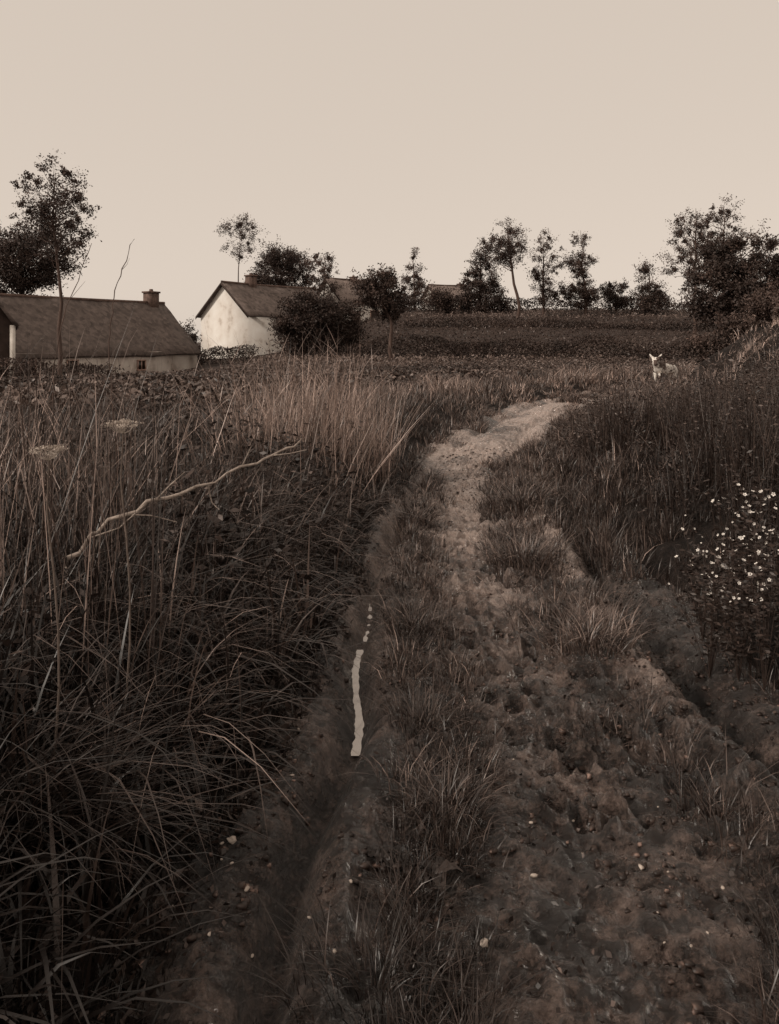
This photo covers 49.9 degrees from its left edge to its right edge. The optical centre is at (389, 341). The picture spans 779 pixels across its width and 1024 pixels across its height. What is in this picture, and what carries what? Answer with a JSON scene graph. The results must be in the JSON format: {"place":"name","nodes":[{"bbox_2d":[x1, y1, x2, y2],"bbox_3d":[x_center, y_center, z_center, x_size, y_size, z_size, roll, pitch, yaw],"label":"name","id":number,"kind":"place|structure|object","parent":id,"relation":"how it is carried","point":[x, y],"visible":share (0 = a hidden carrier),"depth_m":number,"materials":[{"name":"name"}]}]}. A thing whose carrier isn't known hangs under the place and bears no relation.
{"place":"outdoors","nodes":[
{"label":"outdoors","id":0,"kind":"place"},
{"bbox_2d":[0,345,695,420],"bbox_3d":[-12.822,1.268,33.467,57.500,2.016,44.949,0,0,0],"label":"field","id":1,"kind":"structure","parent":0,"point":[213,365],"depth_m":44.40,"materials":[{"name":"brown plant"}]},
{"bbox_2d":[0,301,19,376],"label":"house","id":2,"kind":"structure","parent":1,"relation":"on","point":[8,322],"depth_m":30.88,"materials":[{"name":"paint"}]},
{"bbox_2d":[9,151,101,375],"bbox_3d":[-11.215,-2.493,28.074,3.318,7.715,2.957,0,0,0],"label":"slender tree","id":3,"kind":"object","parent":1,"relation":"on","point":[44,212],"visible":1,"depth_m":27.90,"materials":[{"name":"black plant"}]},
{"bbox_2d":[0,357,129,377],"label":"hedge","id":4,"kind":"object","parent":1,"relation":"on","point":[36,363],"visible":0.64,"depth_m":30.60,"materials":[{"name":"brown plant"}]},
{"bbox_2d":[0,289,201,375],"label":"cottage","id":5,"kind":"structure","parent":1,"relation":"on","point":[151,314],"depth_m":43.78,"materials":[{"name":"paint"}]},
{"bbox_2d":[15,359,36,375],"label":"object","id":6,"kind":"structure","parent":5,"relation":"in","point":[32,359],"depth_m":38.35,"materials":[{"name":"green plant"}]},
{"bbox_2d":[66,359,78,373],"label":"window","id":7,"kind":"structure","parent":5,"relation":"in","point":[73,360],"depth_m":40.54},
{"bbox_2d":[136,360,146,370],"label":"window","id":8,"kind":"structure","parent":5,"relation":"in","point":[142,366],"depth_m":44.65,"materials":[{"name":"black glass"}]},
{"bbox_2d":[197,344,264,364],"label":"hedge","id":9,"kind":"object","parent":1,"relation":"on","point":[214,350],"visible":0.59,"depth_m":51.82,"materials":[{"name":"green plant"}]},
{"bbox_2d":[264,284,350,359],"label":"leafy bush","id":10,"kind":"object","parent":1,"relation":"on","point":[305,308],"visible":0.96,"depth_m":51.08,"materials":[{"name":"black plant"}]},
{"bbox_2d":[307,298,370,353],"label":"leafy bush","id":11,"kind":"object","parent":1,"relation":"on","point":[351,328],"visible":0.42,"depth_m":53.06,"materials":[{"name":"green plant"}]},
{"bbox_2d":[346,263,414,359],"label":"tree","id":12,"kind":"object","parent":1,"relation":"on","point":[373,293],"visible":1,"depth_m":47.62,"materials":[{"name":"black plant"}]},
{"bbox_2d":[649,354,677,379],"bbox_3d":[9.462,1.014,28.843,1.394,1.169,0.454,0,0,-34],"label":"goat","id":13,"kind":"object","parent":1,"relation":"on","point":[656,365],"visible":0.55,"depth_m":28.65},
{"bbox_2d":[0,307,778,1023],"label":"ground","id":14,"kind":"structure","parent":0,"point":[664,556],"depth_m":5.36,"materials":[{"name":"plant"}]},
{"bbox_2d":[25,443,67,784],"bbox_3d":[-0.954,0.810,2.324,0.175,1.060,0.121,0,0,37],"label":"umbel plant","id":15,"kind":"object","parent":14,"relation":"on","point":[53,450],"visible":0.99,"depth_m":2.33,"materials":[{"name":"plant"}]},
{"bbox_2d":[51,243,91,429],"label":"tall twig","id":16,"kind":"object","parent":14,"relation":"on","point":[61,327],"visible":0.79,"depth_m":8.20,"materials":[{"name":"brown wood"}]},
{"bbox_2d":[108,241,132,469],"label":"tall twig","id":17,"kind":"object","parent":14,"relation":"on","point":[109,356],"visible":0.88,"depth_m":6.00,"materials":[{"name":"brown wood"}]},
{"bbox_2d":[100,419,143,739],"bbox_3d":[-0.846,0.784,2.627,0.162,1.095,0.131,0,0,32],"label":"umbel plant","id":18,"kind":"object","parent":14,"relation":"on","point":[121,423],"visible":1,"depth_m":2.63,"materials":[{"name":"plant"}]},
{"bbox_2d":[0,291,446,752],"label":"dry stalks","id":19,"kind":"object","parent":14,"relation":"on","point":[349,435],"visible":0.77,"depth_m":4.91,"materials":[{"name":"brown plant"}]},
{"bbox_2d":[0,384,480,1023],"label":"bank grass","id":20,"kind":"structure","parent":14,"relation":"on","point":[268,646],"depth_m":3.09,"materials":[{"name":"green plant"}]},
{"bbox_2d":[65,438,304,567],"bbox_3d":[-0.820,0.671,3.516,1.025,0.463,0.128,0,0,-30],"label":"dead branch","id":21,"kind":"object","parent":20,"relation":"on","point":[116,517],"visible":0.85,"depth_m":3.46,"materials":[{"name":"brown wood"}]},
{"bbox_2d":[0,381,778,1023],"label":"ground cover","id":22,"kind":"object","parent":14,"relation":"on","point":[188,857],"visible":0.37,"depth_m":3.14,"materials":[{"name":"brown plant"}]},
{"bbox_2d":[529,296,778,617],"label":"weed undergrowth","id":23,"kind":"object","parent":14,"relation":"on","point":[747,414],"visible":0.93,"depth_m":6.84,"materials":[{"name":"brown plant"}]},
{"bbox_2d":[670,331,729,364],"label":"bramble bush","id":24,"kind":"object","parent":14,"relation":"on","point":[715,344],"visible":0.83,"depth_m":21.66,"materials":[{"name":"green plant"}]},
{"bbox_2d":[688,498,778,653],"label":"flowering weed","id":25,"kind":"object","parent":14,"relation":"on","point":[727,569],"visible":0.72,"depth_m":4.00,"materials":[{"name":"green plant"}]},
{"bbox_2d":[704,309,764,348],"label":"bramble bush","id":26,"kind":"object","parent":14,"relation":"on","point":[726,325],"visible":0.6,"depth_m":19.31,"materials":[{"name":"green plant"}]},
{"bbox_2d":[715,483,778,632],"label":"flowering weed","id":27,"kind":"object","parent":14,"relation":"on","point":[745,523],"visible":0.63,"depth_m":4.05,"materials":[{"name":"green plant"}]},
{"bbox_2d":[731,492,778,645],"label":"flowering weed","id":28,"kind":"object","parent":14,"relation":"on","point":[771,571],"visible":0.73,"depth_m":3.90,"materials":[{"name":"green plant"}]},
{"bbox_2d":[735,281,778,327],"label":"bramble bush","id":29,"kind":"object","parent":14,"relation":"on","point":[763,301],"visible":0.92,"depth_m":18.02,"materials":[{"name":"black plant"}]},
{"bbox_2d":[0,0,778,342],"label":"sky","id":30,"kind":"structure","parent":0,"point":[364,133],"materials":[{"name":"beige"}]},
{"bbox_2d":[89,390,778,1023],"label":"path","id":31,"kind":"structure","parent":0,"point":[299,858],"depth_m":2.58,"materials":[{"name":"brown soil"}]},
{"bbox_2d":[226,836,236,844],"bbox_3d":[-0.460,1.445,2.425,0.038,0.019,0.023,0,0,16],"label":"pale stone","id":32,"kind":"object","parent":31,"relation":"on","point":[232,841],"visible":0.97,"depth_m":2.42,"materials":[{"name":"beige stone"}]},
{"bbox_2d":[351,650,363,755],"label":"puddle","id":33,"kind":"object","parent":31,"relation":"on","point":[359,726],"visible":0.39,"depth_m":3.60,"materials":[{"name":"grey liquid"}]},
{"bbox_2d":[227,843,495,1023],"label":"grass tuft","id":34,"kind":"object","parent":31,"relation":"on","point":[383,980],"visible":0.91,"depth_m":1.96,"materials":[{"name":"green plant"}]},
{"bbox_2d":[363,606,371,641],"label":"puddle","id":35,"kind":"object","parent":31,"relation":"on","point":[365,637],"visible":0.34,"depth_m":4.61,"materials":[{"name":"grey liquid"}]},
{"bbox_2d":[367,849,394,868],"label":"dock plant","id":36,"kind":"object","parent":31,"relation":"on","point":[376,854],"visible":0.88,"depth_m":2.37,"materials":[{"name":"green plant"}]},
{"bbox_2d":[353,588,471,638],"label":"grass tuft","id":37,"kind":"object","parent":31,"relation":"on","point":[427,629],"visible":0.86,"depth_m":4.31,"materials":[{"name":"plant"}]},
{"bbox_2d":[349,663,490,744],"bbox_3d":[0.143,1.417,3.234,0.602,0.216,0.597,0,0,-31],"label":"grass tuft","id":38,"kind":"object","parent":31,"relation":"on","point":[434,715],"visible":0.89,"depth_m":3.29,"materials":[{"name":"green plant"}]},
{"bbox_2d":[405,810,437,836],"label":"dock plant","id":39,"kind":"object","parent":31,"relation":"on","point":[417,824],"visible":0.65,"depth_m":2.52,"materials":[{"name":"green plant"}]},
{"bbox_2d":[386,495,458,531],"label":"grass tuft","id":40,"kind":"object","parent":31,"relation":"on","point":[414,512],"visible":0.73,"depth_m":6.80,"materials":[{"name":"plant"}]},
{"bbox_2d":[345,738,525,850],"bbox_3d":[0.165,1.411,2.616,0.630,0.225,0.551,0,0,0],"label":"grass tuft","id":41,"kind":"object","parent":31,"relation":"on","point":[423,787],"visible":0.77,"depth_m":2.65,"materials":[{"name":"green plant"}]},
{"bbox_2d":[412,856,462,892],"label":"dock plant","id":42,"kind":"object","parent":31,"relation":"on","point":[437,876],"visible":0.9,"depth_m":2.30,"materials":[{"name":"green plant"}]},
{"bbox_2d":[480,938,487,947],"bbox_3d":[0.233,1.482,2.062,0.021,0.018,0.030,0,0,8],"label":"pale stone","id":43,"kind":"object","parent":31,"relation":"on","point":[485,941],"visible":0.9,"depth_m":2.05,"materials":[{"name":"beige stone"}]},
{"bbox_2d":[457,518,589,573],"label":"grass tuft","id":44,"kind":"object","parent":31,"relation":"on","point":[532,556],"visible":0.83,"depth_m":5.67,"materials":[{"name":"plant"}]},
{"bbox_2d":[469,471,578,514],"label":"grass tuft","id":45,"kind":"object","parent":31,"relation":"on","point":[518,501],"visible":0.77,"depth_m":7.41,"materials":[{"name":"plant"}]},
{"bbox_2d":[507,589,665,664],"bbox_3d":[0.977,1.401,4.052,0.827,0.309,0.872,0,0,-41],"label":"grass tuft","id":46,"kind":"object","parent":31,"relation":"on","point":[588,640],"visible":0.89,"depth_m":4.09,"materials":[{"name":"plant"}]},
{"bbox_2d":[539,689,640,752],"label":"grass tuft","id":47,"kind":"object","parent":31,"relation":"on","point":[586,715],"visible":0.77,"depth_m":3.25,"materials":[{"name":"green plant"}]},
{"bbox_2d":[630,720,723,785],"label":"grass tuft","id":48,"kind":"object","parent":31,"relation":"on","point":[664,758],"visible":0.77,"depth_m":3.02,"materials":[{"name":"green plant"}]},
{"bbox_2d":[674,527,736,639],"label":"flowering weed","id":49,"kind":"object","parent":31,"relation":"on","point":[703,630],"visible":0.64,"depth_m":4.16,"materials":[{"name":"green plant"}]},
{"bbox_2d":[669,543,750,677],"bbox_3d":[1.453,1.216,3.751,0.252,0.616,0.360,0,0,-21],"label":"flowering weed","id":50,"kind":"object","parent":31,"relation":"on","point":[713,639],"visible":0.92,"depth_m":3.76,"materials":[{"name":"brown plant"}]},
{"bbox_2d":[706,548,773,680],"bbox_3d":[1.538,1.216,3.664,0.272,0.559,0.282,0,0,35],"label":"flowering weed","id":51,"kind":"object","parent":31,"relation":"on","point":[741,654],"visible":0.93,"depth_m":3.66,"materials":[{"name":"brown plant"}]},
{"bbox_2d":[739,520,778,689],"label":"flowering weed","id":52,"kind":"object","parent":31,"relation":"on","point":[766,647],"visible":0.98,"depth_m":3.57,"materials":[{"name":"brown plant"}]},
{"bbox_2d":[197,310,720,361],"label":"hill","id":53,"kind":"structure","parent":0,"point":[542,328],"depth_m":64.53,"materials":[{"name":"plant"}]},
{"bbox_2d":[0,203,89,296],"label":"dark tree","id":54,"kind":"object","parent":53,"relation":"on","point":[23,275],"visible":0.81,"depth_m":58.66,"materials":[{"name":"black plant"}]},
{"bbox_2d":[179,319,205,349],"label":"leafy bush","id":55,"kind":"object","parent":53,"relation":"on","point":[194,337],"visible":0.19,"depth_m":56.99,"materials":[{"name":"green plant"}]},
{"bbox_2d":[214,213,268,281],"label":"slim tree","id":56,"kind":"object","parent":53,"relation":"on","point":[239,224],"visible":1,"depth_m":79.86,"materials":[{"name":"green plant"}]},
{"bbox_2d":[195,273,330,358],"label":"white house","id":57,"kind":"structure","parent":53,"relation":"on","point":[231,314],"depth_m":59.67,"materials":[{"name":"paint"}]},
{"bbox_2d":[242,235,321,286],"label":"round tree","id":58,"kind":"object","parent":53,"relation":"on","point":[273,260],"visible":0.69,"depth_m":72.45,"materials":[{"name":"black plant"}]},
{"bbox_2d":[300,249,346,301],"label":"loose tree","id":59,"kind":"object","parent":53,"relation":"on","point":[324,277],"visible":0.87,"depth_m":71.64,"materials":[{"name":"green plant"}]},
{"bbox_2d":[316,275,382,323],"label":"cottage","id":60,"kind":"structure","parent":53,"relation":"on","point":[346,292],"depth_m":77.73,"materials":[{"name":"tile"}]},
{"bbox_2d":[370,310,378,317],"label":"door","id":61,"kind":"structure","parent":60,"relation":"in","point":[372,314],"depth_m":78.09,"materials":[{"name":"green wood"}]},
{"bbox_2d":[397,247,428,307],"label":"conical tree","id":62,"kind":"object","parent":53,"relation":"on","point":[419,283],"visible":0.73,"depth_m":85.72,"materials":[{"name":"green plant"}]},
{"bbox_2d":[412,282,458,314],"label":"leafy bush","id":63,"kind":"object","parent":53,"relation":"on","point":[442,301],"visible":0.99,"depth_m":75.12,"materials":[{"name":"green plant"}]},
{"bbox_2d":[422,283,473,307],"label":"cottage","id":64,"kind":"structure","parent":53,"relation":"on","point":[449,287],"depth_m":94.27,"materials":[{"name":"tile"}]},
{"bbox_2d":[238,307,731,365],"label":"hillside scrub","id":65,"kind":"object","parent":53,"relation":"on","point":[505,355],"visible":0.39,"depth_m":61.53,"materials":[{"name":"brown plant"}]},
{"bbox_2d":[454,246,515,312],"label":"dark tree","id":66,"kind":"object","parent":53,"relation":"on","point":[480,288],"visible":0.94,"depth_m":77.23,"materials":[{"name":"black plant"}]},
{"bbox_2d":[475,217,531,317],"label":"leaning tree","id":67,"kind":"object","parent":53,"relation":"on","point":[510,252],"visible":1,"depth_m":71.64,"materials":[{"name":"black plant"}]},
{"bbox_2d":[329,331,693,360],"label":"hedge","id":68,"kind":"object","parent":53,"relation":"on","point":[541,347],"visible":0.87,"depth_m":49.78,"materials":[{"name":"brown plant"}]},
{"bbox_2d":[381,293,703,311],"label":"hedge","id":69,"kind":"object","parent":53,"relation":"on","point":[525,302],"visible":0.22,"depth_m":79.79,"materials":[{"name":"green plant"}]},
{"bbox_2d":[523,227,569,314],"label":"open tree","id":70,"kind":"object","parent":53,"relation":"on","point":[537,274],"visible":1,"depth_m":73.87,"materials":[{"name":"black plant"}]},
{"bbox_2d":[394,315,712,330],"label":"hedge","id":71,"kind":"object","parent":53,"relation":"on","point":[579,323],"visible":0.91,"depth_m":65.53,"materials":[{"name":"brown plant"}]},
{"bbox_2d":[546,230,601,315],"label":"leafy tree","id":72,"kind":"object","parent":53,"relation":"on","point":[583,293],"visible":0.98,"depth_m":73.83,"materials":[{"name":"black plant"}]},
{"bbox_2d":[597,277,630,313],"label":"leafy bush","id":73,"kind":"object","parent":53,"relation":"on","point":[619,303],"visible":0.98,"depth_m":75.28,"materials":[{"name":"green plant"}]},
{"bbox_2d":[627,254,679,314],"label":"leafy bush","id":74,"kind":"object","parent":53,"relation":"on","point":[659,298],"visible":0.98,"depth_m":75.04,"materials":[{"name":"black plant"}]},
{"bbox_2d":[655,207,720,336],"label":"tall tree","id":75,"kind":"object","parent":53,"relation":"on","point":[694,249],"visible":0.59,"depth_m":59.87,"materials":[{"name":"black plant"}]},
{"bbox_2d":[697,192,749,260],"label":"tall tree","id":76,"kind":"object","parent":53,"relation":"on","point":[720,222],"visible":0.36,"depth_m":61.81,"materials":[{"name":"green plant"}]},
{"bbox_2d":[675,218,778,342],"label":"dark bush","id":77,"kind":"object","parent":53,"relation":"on","point":[733,281],"visible":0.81,"depth_m":48.90,"materials":[{"name":"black plant"}]},
{"bbox_2d":[331,380,778,1023],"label":"track grass","id":78,"kind":"structure","parent":0,"point":[513,462],"depth_m":2.97,"materials":[{"name":"green plant"}]}
]}

